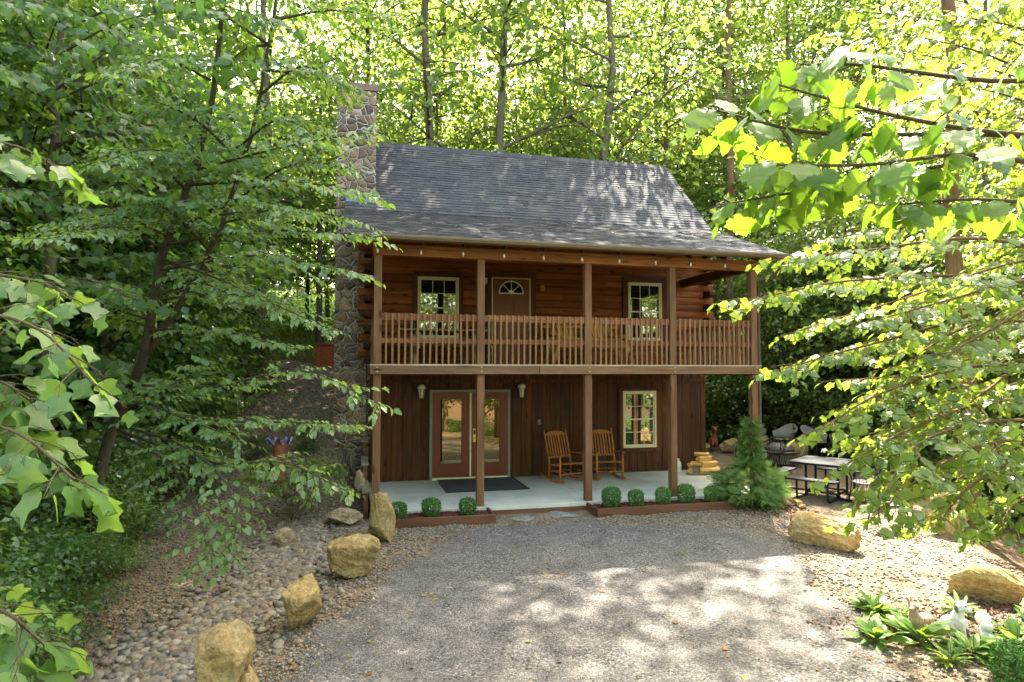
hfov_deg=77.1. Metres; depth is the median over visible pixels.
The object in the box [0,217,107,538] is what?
forest tree
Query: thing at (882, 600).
hosta plant
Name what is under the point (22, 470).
tulip sapling
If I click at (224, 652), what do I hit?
boulder
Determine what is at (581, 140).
forest tree
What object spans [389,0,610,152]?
forest tree
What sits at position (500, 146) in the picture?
forest tree
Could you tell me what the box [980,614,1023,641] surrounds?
hosta plant
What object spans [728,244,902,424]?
forest tree
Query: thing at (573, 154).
forest tree
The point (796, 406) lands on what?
sapling
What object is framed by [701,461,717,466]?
firewood log
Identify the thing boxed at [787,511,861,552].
boulder
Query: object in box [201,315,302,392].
sapling
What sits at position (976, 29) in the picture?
maple tree
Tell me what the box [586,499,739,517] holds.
planter box
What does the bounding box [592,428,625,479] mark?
rocking chair
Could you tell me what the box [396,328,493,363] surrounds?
picnic table
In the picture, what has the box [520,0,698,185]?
forest tree
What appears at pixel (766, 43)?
forest tree
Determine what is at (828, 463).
metal picnic table
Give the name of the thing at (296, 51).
forest tree
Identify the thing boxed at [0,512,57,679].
sapling
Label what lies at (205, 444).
sapling
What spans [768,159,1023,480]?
forest tree
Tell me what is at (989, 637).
hosta plant
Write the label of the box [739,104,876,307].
forest tree
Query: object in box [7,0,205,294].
forest tree
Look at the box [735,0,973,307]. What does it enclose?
forest tree
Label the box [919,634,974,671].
hosta plant
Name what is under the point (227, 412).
sapling
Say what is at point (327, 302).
forest tree
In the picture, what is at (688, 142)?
forest tree
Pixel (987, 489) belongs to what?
forest tree
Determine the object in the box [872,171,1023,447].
forest tree
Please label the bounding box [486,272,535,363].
door
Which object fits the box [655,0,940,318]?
forest tree
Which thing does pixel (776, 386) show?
sapling
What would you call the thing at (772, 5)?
sky
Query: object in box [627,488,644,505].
boxwood shrub
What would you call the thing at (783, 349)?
forest tree
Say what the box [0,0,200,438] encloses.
forest tree
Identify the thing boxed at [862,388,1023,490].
sapling
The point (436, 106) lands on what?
forest tree
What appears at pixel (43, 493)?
sapling
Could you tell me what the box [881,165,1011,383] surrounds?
forest tree
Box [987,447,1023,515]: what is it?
sapling
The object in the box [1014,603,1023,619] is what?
hosta plant
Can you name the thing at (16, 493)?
sapling
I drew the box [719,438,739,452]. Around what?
boulder
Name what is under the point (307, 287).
forest tree
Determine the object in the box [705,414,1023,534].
undergrowth
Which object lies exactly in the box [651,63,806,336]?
forest tree
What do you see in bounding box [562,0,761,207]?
forest tree
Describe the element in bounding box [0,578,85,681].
sapling
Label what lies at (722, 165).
forest tree
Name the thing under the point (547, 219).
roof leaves
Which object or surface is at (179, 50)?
forest tree
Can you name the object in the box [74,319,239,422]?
sapling
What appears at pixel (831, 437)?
wicker chair
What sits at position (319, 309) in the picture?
forest tree
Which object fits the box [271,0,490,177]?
forest tree
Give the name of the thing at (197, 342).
forest tree
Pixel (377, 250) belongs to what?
string lights
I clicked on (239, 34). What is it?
forest tree
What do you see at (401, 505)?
boxwood shrub
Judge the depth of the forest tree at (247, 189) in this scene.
21.16 m
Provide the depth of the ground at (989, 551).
9.90 m
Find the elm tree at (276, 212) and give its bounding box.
[0,0,407,601]
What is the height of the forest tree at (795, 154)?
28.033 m
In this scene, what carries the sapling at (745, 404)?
on the ground at (989, 551)
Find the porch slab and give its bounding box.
[369,470,755,513]
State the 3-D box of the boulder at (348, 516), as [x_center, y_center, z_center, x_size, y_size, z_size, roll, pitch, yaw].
[-2.915,3.039,11.168,0.641,0.290,0.427,1,-2,-14]
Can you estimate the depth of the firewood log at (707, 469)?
15.43 m
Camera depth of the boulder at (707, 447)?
21.17 m
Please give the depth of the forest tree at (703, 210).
30.60 m
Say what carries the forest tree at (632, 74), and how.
on the ground at (989, 551)
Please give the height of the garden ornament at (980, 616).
0.302 m
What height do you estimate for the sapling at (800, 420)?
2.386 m
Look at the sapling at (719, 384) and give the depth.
22.44 m
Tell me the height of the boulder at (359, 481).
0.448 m
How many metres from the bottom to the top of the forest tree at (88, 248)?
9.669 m
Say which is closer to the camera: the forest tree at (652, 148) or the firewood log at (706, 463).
the firewood log at (706, 463)
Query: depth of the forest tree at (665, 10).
28.92 m
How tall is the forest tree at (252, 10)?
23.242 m
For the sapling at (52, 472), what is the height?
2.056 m
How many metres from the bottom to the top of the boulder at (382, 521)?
0.882 m
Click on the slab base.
(533, 510)
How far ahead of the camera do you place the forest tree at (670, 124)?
41.16 m
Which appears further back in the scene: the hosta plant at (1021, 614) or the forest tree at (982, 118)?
the forest tree at (982, 118)
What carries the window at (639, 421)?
in the log cabin
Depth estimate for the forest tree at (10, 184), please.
11.62 m
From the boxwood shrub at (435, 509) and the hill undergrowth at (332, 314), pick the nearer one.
the boxwood shrub at (435, 509)
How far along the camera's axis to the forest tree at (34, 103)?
9.07 m
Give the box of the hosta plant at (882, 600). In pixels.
[850,584,900,619]
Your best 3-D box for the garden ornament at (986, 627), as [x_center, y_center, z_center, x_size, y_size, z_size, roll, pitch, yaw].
[5.032,3.105,6.805,0.120,0.274,0.120,1,-2,-14]
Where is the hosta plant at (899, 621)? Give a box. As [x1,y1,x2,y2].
[880,604,954,651]
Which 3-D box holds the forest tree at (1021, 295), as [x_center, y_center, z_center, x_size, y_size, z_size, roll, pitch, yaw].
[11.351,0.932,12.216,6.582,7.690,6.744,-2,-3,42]
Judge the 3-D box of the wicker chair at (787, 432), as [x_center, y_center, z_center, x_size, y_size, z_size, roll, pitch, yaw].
[8.623,3.092,20.216,0.740,0.965,0.714,2,-3,-34]
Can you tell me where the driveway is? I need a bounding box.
[282,521,907,681]
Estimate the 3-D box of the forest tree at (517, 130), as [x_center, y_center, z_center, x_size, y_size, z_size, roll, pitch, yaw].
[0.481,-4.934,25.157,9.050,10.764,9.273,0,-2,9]
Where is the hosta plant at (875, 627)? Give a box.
[839,605,912,651]
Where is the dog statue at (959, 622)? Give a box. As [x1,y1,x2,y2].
[939,600,973,639]
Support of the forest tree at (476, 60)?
on the ground at (989, 551)
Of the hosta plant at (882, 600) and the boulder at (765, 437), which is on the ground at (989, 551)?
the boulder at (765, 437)
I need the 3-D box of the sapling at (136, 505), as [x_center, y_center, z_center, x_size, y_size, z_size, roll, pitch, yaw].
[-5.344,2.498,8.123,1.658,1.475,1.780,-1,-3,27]
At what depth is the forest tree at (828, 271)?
22.60 m
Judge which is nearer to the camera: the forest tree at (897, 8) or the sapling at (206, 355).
the sapling at (206, 355)
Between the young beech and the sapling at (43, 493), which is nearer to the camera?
the sapling at (43, 493)
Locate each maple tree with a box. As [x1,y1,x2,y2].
[706,213,1023,554]
[796,0,1023,212]
[887,89,1023,414]
[902,23,1023,363]
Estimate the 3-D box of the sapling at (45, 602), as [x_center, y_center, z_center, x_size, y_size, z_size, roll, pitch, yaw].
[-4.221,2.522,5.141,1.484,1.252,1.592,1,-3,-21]
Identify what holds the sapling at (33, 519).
on the ground at (989, 551)
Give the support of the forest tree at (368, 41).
on the ground at (989, 551)
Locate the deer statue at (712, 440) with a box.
[708,423,717,445]
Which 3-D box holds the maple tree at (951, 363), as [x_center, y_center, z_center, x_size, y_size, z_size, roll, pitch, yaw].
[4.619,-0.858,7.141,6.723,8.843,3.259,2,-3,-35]
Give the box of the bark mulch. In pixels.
[400,498,1023,669]
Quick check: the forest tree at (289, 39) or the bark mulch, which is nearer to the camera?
the bark mulch
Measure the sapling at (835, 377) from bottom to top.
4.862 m
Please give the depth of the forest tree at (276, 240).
18.70 m
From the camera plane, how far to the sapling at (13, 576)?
5.54 m
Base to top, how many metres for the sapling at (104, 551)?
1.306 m
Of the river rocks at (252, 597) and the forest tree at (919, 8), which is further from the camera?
the forest tree at (919, 8)
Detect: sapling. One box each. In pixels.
[0,134,138,681]
[0,430,97,551]
[0,433,90,603]
[0,443,167,575]
[0,450,72,574]
[0,466,78,585]
[0,470,144,585]
[0,503,113,662]
[0,504,50,636]
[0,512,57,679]
[0,519,146,656]
[0,535,94,681]
[0,563,110,675]
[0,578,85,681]
[9,349,233,503]
[11,427,179,551]
[12,337,231,471]
[21,478,176,610]
[71,425,151,496]
[72,422,209,542]
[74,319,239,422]
[85,354,215,447]
[143,334,245,429]
[157,308,270,409]
[158,431,252,498]
[175,391,255,445]
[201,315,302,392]
[238,433,272,468]
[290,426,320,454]
[705,339,762,427]
[705,349,805,445]
[705,364,748,439]
[711,358,831,442]
[722,333,836,429]
[736,335,894,447]
[738,375,851,449]
[762,396,838,449]
[783,314,951,457]
[790,371,881,458]
[811,373,992,484]
[829,320,1023,461]
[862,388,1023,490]
[874,394,946,458]
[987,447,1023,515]
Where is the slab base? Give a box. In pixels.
[368,493,756,516]
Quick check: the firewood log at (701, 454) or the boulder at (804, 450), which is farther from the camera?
the boulder at (804, 450)
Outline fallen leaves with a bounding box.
[39,429,999,681]
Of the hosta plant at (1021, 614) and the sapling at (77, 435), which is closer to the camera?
the hosta plant at (1021, 614)
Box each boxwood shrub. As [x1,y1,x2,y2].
[391,501,406,518]
[421,497,441,516]
[458,496,477,514]
[601,485,621,506]
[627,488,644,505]
[654,486,671,503]
[675,483,695,502]
[703,485,719,501]
[987,638,1023,681]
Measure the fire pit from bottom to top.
0.704 m
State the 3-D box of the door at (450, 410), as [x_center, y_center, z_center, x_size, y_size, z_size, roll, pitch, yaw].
[-1.408,2.160,14.822,0.860,1.940,0.055,1,-2,-14]
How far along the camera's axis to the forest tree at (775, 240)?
20.80 m
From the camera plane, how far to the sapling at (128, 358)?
12.06 m
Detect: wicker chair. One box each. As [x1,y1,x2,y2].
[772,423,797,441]
[800,425,829,456]
[828,427,854,458]
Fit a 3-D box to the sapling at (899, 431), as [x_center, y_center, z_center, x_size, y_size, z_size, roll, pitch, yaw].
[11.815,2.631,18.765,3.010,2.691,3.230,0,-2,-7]
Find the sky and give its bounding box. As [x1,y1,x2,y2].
[130,0,1020,288]
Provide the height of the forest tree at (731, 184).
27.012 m
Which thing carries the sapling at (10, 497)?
on the ground at (989, 551)
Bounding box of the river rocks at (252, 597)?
[73,518,351,681]
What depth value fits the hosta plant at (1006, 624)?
7.06 m
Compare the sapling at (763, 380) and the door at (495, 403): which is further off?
the sapling at (763, 380)
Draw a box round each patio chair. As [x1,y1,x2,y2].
[762,436,786,467]
[848,463,884,506]
[864,457,893,504]
[866,476,908,530]
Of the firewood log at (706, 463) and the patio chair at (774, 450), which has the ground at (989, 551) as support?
the patio chair at (774, 450)
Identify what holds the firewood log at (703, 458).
on the firewood log at (706, 463)
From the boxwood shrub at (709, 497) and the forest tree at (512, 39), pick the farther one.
the forest tree at (512, 39)
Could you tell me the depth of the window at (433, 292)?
14.85 m
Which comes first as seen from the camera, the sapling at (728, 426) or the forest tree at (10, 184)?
the forest tree at (10, 184)
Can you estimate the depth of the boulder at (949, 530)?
10.77 m
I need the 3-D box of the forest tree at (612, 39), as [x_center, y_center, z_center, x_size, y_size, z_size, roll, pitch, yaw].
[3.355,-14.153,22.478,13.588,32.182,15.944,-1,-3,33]
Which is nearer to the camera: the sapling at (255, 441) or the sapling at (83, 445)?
the sapling at (83, 445)
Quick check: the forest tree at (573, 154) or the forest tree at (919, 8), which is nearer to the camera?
the forest tree at (919, 8)
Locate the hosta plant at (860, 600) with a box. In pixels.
[847,588,896,614]
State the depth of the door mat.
14.05 m
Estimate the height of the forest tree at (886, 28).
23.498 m
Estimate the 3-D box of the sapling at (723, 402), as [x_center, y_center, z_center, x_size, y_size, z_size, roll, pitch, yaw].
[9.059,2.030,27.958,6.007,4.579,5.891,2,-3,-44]
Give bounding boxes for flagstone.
[510,515,535,520]
[549,511,577,517]
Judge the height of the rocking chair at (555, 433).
1.124 m
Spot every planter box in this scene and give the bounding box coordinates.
[395,507,495,528]
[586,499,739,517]
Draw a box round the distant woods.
[106,55,962,378]
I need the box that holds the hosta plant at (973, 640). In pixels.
[936,617,1007,668]
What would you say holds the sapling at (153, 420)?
on the ground at (989, 551)
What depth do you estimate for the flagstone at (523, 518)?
11.57 m
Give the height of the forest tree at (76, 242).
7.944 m
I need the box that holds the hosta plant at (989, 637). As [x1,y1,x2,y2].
[967,623,1022,660]
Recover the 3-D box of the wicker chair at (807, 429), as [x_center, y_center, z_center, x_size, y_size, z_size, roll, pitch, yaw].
[9.027,3.025,19.235,0.714,0.965,0.740,1,-3,-29]
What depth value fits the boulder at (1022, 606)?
7.42 m
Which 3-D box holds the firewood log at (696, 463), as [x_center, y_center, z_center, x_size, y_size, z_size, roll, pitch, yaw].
[4.568,2.989,15.579,0.457,0.152,0.164,0,-2,0]
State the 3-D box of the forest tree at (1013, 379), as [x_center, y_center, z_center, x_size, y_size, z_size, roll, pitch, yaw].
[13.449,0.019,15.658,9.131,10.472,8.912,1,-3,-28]
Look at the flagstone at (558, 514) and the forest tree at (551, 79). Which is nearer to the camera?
the flagstone at (558, 514)
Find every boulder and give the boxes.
[194,618,255,681]
[240,665,259,681]
[272,527,296,546]
[281,573,321,629]
[326,508,362,524]
[326,534,380,578]
[354,469,365,492]
[368,491,395,541]
[706,443,709,451]
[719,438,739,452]
[762,435,768,452]
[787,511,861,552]
[790,441,808,464]
[921,492,967,535]
[945,564,1023,604]
[1020,598,1023,612]
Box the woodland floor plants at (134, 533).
[17,363,241,620]
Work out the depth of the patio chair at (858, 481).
12.83 m
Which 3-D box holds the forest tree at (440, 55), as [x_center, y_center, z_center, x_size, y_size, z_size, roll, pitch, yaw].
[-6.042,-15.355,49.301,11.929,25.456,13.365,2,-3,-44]
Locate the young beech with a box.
[232,457,352,520]
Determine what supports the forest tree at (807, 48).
on the ground at (989, 551)
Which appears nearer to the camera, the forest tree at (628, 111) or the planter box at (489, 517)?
the planter box at (489, 517)
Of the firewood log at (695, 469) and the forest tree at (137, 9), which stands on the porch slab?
the firewood log at (695, 469)
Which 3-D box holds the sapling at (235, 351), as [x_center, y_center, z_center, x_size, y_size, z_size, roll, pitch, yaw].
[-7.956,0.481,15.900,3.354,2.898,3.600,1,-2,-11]
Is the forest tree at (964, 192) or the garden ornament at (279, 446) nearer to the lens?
the garden ornament at (279, 446)
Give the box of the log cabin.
[333,81,793,506]
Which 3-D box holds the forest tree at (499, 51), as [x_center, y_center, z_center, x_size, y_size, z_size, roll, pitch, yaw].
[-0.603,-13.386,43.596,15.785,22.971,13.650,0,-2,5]
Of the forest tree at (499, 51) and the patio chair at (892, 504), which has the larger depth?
the forest tree at (499, 51)
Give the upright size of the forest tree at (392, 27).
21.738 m
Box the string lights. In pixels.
[376,245,758,267]
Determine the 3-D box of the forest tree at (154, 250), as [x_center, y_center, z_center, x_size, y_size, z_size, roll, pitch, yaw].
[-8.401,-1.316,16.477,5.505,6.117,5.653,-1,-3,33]
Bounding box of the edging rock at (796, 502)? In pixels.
[793,500,801,505]
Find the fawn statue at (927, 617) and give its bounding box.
[906,596,934,627]
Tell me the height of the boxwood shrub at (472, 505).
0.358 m
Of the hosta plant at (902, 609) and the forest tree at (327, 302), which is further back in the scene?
the forest tree at (327, 302)
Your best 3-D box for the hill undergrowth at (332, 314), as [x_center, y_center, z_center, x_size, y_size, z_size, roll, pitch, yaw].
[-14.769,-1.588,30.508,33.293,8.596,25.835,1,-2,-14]
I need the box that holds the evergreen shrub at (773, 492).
[698,404,794,512]
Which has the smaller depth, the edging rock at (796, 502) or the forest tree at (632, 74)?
the edging rock at (796, 502)
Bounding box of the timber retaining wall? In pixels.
[361,438,369,518]
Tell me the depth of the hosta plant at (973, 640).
6.54 m
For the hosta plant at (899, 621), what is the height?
0.433 m
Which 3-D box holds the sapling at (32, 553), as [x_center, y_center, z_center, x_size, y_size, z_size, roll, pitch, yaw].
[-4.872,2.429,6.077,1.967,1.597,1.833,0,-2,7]
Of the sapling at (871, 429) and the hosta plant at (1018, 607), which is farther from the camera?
the sapling at (871, 429)
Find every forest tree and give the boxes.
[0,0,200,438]
[0,0,356,461]
[0,3,256,360]
[0,25,135,406]
[0,28,334,428]
[0,61,197,431]
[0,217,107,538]
[1,0,139,302]
[4,168,262,406]
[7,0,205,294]
[24,0,262,250]
[38,0,186,86]
[38,0,329,144]
[57,102,278,325]
[113,177,293,364]
[127,0,418,368]
[144,0,286,115]
[145,100,288,317]
[170,0,423,332]
[172,138,322,321]
[181,0,559,208]
[193,0,333,276]
[198,163,330,335]
[205,8,457,343]
[229,0,433,181]
[236,104,379,322]
[252,92,381,319]
[267,0,473,230]
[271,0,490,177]
[291,28,552,257]
[312,0,480,236]
[335,0,692,155]
[348,0,521,147]
[357,0,492,136]
[360,0,487,148]
[371,0,549,145]
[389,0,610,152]
[408,0,589,143]
[437,58,624,159]
[439,0,818,242]
[446,72,665,159]
[467,1,603,153]
[480,0,668,165]
[489,19,620,155]
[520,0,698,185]
[523,121,638,160]
[529,68,694,153]
[544,0,697,162]
[554,114,736,300]
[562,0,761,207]
[563,133,720,284]
[567,0,815,319]
[602,0,794,406]
[612,81,828,407]
[616,0,859,425]
[625,8,832,312]
[630,75,722,225]
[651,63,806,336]
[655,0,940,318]
[658,80,757,311]
[659,0,922,319]
[669,141,820,424]
[678,0,801,439]
[692,0,900,306]
[707,257,743,388]
[711,249,883,413]
[714,166,923,424]
[717,264,873,411]
[722,228,920,451]
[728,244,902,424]
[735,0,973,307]
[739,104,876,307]
[760,218,922,385]
[761,201,938,435]
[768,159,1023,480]
[769,110,1021,391]
[774,0,975,200]
[802,0,1018,297]
[828,0,1023,490]
[861,169,1023,461]
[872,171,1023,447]
[874,256,1023,503]
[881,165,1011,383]
[901,77,1017,242]
[902,0,1023,178]
[923,238,1023,488]
[939,3,1023,176]
[940,0,981,532]
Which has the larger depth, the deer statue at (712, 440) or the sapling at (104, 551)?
the deer statue at (712, 440)
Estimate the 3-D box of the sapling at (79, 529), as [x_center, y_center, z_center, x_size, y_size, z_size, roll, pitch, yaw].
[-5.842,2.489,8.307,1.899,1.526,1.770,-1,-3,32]
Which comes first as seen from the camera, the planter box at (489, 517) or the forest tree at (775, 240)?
the planter box at (489, 517)
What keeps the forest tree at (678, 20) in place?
on the ground at (989, 551)
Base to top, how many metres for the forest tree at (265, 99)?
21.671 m
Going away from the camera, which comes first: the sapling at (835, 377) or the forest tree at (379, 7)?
the sapling at (835, 377)
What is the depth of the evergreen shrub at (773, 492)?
12.64 m
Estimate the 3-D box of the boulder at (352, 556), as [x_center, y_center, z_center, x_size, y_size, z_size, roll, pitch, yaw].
[-2.126,2.916,8.622,0.703,0.608,0.429,1,-2,-14]
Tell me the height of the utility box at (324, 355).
0.800 m
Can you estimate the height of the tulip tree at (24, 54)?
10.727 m
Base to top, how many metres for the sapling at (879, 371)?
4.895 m
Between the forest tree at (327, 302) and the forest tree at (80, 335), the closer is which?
the forest tree at (80, 335)
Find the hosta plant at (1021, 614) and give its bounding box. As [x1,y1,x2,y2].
[1015,608,1023,634]
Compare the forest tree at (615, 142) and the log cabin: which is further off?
the forest tree at (615, 142)
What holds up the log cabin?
on the ground at (989, 551)
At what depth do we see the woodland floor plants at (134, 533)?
11.18 m
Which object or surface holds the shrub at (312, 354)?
on the ground at (989, 551)
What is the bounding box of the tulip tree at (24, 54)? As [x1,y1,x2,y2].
[0,0,330,454]
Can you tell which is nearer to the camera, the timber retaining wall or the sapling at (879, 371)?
the timber retaining wall
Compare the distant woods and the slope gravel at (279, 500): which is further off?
the distant woods
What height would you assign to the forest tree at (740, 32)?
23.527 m
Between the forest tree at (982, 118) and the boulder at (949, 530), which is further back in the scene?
the forest tree at (982, 118)
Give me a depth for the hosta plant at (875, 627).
6.79 m
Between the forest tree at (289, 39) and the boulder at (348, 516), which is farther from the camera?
the forest tree at (289, 39)
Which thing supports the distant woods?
on the ground at (989, 551)
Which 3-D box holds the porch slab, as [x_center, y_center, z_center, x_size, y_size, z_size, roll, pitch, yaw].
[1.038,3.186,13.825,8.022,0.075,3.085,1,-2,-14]
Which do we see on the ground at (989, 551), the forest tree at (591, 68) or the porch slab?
the forest tree at (591, 68)
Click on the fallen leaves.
(724, 647)
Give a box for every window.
[413,271,463,338]
[619,387,659,451]
[622,277,665,340]
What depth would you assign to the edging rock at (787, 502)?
12.73 m
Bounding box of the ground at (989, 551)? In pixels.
[13,285,1023,681]
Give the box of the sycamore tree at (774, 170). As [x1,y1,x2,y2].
[679,44,1023,246]
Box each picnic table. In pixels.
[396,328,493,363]
[770,455,880,503]
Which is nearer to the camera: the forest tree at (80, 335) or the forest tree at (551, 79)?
the forest tree at (80, 335)
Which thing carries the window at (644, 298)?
in the log cabin
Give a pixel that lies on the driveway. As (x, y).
(478, 624)
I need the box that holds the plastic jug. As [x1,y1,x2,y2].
[677,458,680,471]
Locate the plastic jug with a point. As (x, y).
(679, 465)
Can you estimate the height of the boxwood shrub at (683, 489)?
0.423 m
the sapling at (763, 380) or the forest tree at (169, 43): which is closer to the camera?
the sapling at (763, 380)
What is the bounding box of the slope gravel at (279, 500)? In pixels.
[172,360,358,523]
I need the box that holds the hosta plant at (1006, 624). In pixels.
[991,612,1023,635]
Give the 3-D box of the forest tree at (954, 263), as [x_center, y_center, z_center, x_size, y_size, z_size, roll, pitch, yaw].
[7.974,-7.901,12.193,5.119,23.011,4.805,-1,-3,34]
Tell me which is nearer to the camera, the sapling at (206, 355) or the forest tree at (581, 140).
the sapling at (206, 355)
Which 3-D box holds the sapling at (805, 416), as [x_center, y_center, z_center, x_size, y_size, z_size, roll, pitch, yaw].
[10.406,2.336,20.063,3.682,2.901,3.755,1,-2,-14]
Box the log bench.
[543,323,634,364]
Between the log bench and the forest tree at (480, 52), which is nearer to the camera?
the log bench
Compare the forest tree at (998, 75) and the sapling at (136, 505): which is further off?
the forest tree at (998, 75)
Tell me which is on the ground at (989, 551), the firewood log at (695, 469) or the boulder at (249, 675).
the boulder at (249, 675)
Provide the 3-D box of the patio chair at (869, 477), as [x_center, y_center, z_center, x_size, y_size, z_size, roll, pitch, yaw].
[7.542,2.887,13.186,0.674,0.923,0.706,-1,-3,26]
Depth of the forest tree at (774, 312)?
22.27 m
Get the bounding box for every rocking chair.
[540,429,582,482]
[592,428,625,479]
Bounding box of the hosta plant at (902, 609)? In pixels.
[886,600,908,617]
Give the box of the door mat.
[437,477,529,492]
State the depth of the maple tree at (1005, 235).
13.91 m
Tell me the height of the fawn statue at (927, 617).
0.379 m
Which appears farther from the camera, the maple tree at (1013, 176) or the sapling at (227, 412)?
the sapling at (227, 412)
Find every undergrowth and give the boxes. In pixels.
[26,286,334,348]
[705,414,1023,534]
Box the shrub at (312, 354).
[224,320,334,360]
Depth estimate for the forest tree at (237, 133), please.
11.21 m
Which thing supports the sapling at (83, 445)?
on the ground at (989, 551)
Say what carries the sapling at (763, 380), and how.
on the ground at (989, 551)
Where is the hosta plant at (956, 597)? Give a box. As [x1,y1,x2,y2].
[934,587,982,618]
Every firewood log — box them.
[690,461,709,466]
[690,467,699,473]
[694,452,708,455]
[696,455,711,461]
[699,467,718,473]
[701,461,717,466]
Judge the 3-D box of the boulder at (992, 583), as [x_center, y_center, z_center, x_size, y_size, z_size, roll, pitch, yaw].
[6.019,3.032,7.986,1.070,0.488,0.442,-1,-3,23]
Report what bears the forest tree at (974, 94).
on the ground at (989, 551)
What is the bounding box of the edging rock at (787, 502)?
[781,499,790,504]
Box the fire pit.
[763,440,799,466]
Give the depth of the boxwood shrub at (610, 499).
12.09 m
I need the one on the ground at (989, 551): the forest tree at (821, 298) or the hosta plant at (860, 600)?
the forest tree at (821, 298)
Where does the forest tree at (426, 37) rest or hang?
on the ground at (989, 551)
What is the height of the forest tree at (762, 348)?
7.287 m
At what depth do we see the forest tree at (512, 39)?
39.94 m
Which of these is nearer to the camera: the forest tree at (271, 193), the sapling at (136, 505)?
the sapling at (136, 505)
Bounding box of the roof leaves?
[397,154,706,244]
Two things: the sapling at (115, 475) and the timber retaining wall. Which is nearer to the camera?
the sapling at (115, 475)
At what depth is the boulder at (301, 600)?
6.88 m
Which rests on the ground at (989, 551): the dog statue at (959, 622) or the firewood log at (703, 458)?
the dog statue at (959, 622)
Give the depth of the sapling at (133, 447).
10.20 m
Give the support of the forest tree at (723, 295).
on the ground at (989, 551)
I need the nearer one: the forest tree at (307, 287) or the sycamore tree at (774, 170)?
the sycamore tree at (774, 170)
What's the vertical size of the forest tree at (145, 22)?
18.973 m
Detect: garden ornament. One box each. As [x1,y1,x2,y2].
[266,436,292,483]
[975,611,991,637]
[980,621,993,636]
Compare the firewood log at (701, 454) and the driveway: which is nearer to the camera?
the driveway
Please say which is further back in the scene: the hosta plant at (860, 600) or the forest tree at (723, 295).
the forest tree at (723, 295)
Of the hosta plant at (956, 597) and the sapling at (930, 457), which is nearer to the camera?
the hosta plant at (956, 597)
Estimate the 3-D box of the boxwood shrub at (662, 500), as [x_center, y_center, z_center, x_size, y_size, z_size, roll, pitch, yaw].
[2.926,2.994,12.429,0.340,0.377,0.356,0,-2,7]
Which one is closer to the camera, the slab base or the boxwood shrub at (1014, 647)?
the boxwood shrub at (1014, 647)
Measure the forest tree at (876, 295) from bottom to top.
10.893 m
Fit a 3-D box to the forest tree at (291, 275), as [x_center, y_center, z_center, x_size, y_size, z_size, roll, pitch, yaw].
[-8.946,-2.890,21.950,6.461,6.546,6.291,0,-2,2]
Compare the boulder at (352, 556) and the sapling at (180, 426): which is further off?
the sapling at (180, 426)
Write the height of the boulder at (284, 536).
0.312 m
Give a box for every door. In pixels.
[432,392,469,477]
[471,392,506,475]
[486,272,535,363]
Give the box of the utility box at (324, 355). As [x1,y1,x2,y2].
[315,343,333,368]
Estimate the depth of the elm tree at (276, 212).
7.25 m
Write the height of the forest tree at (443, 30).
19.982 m

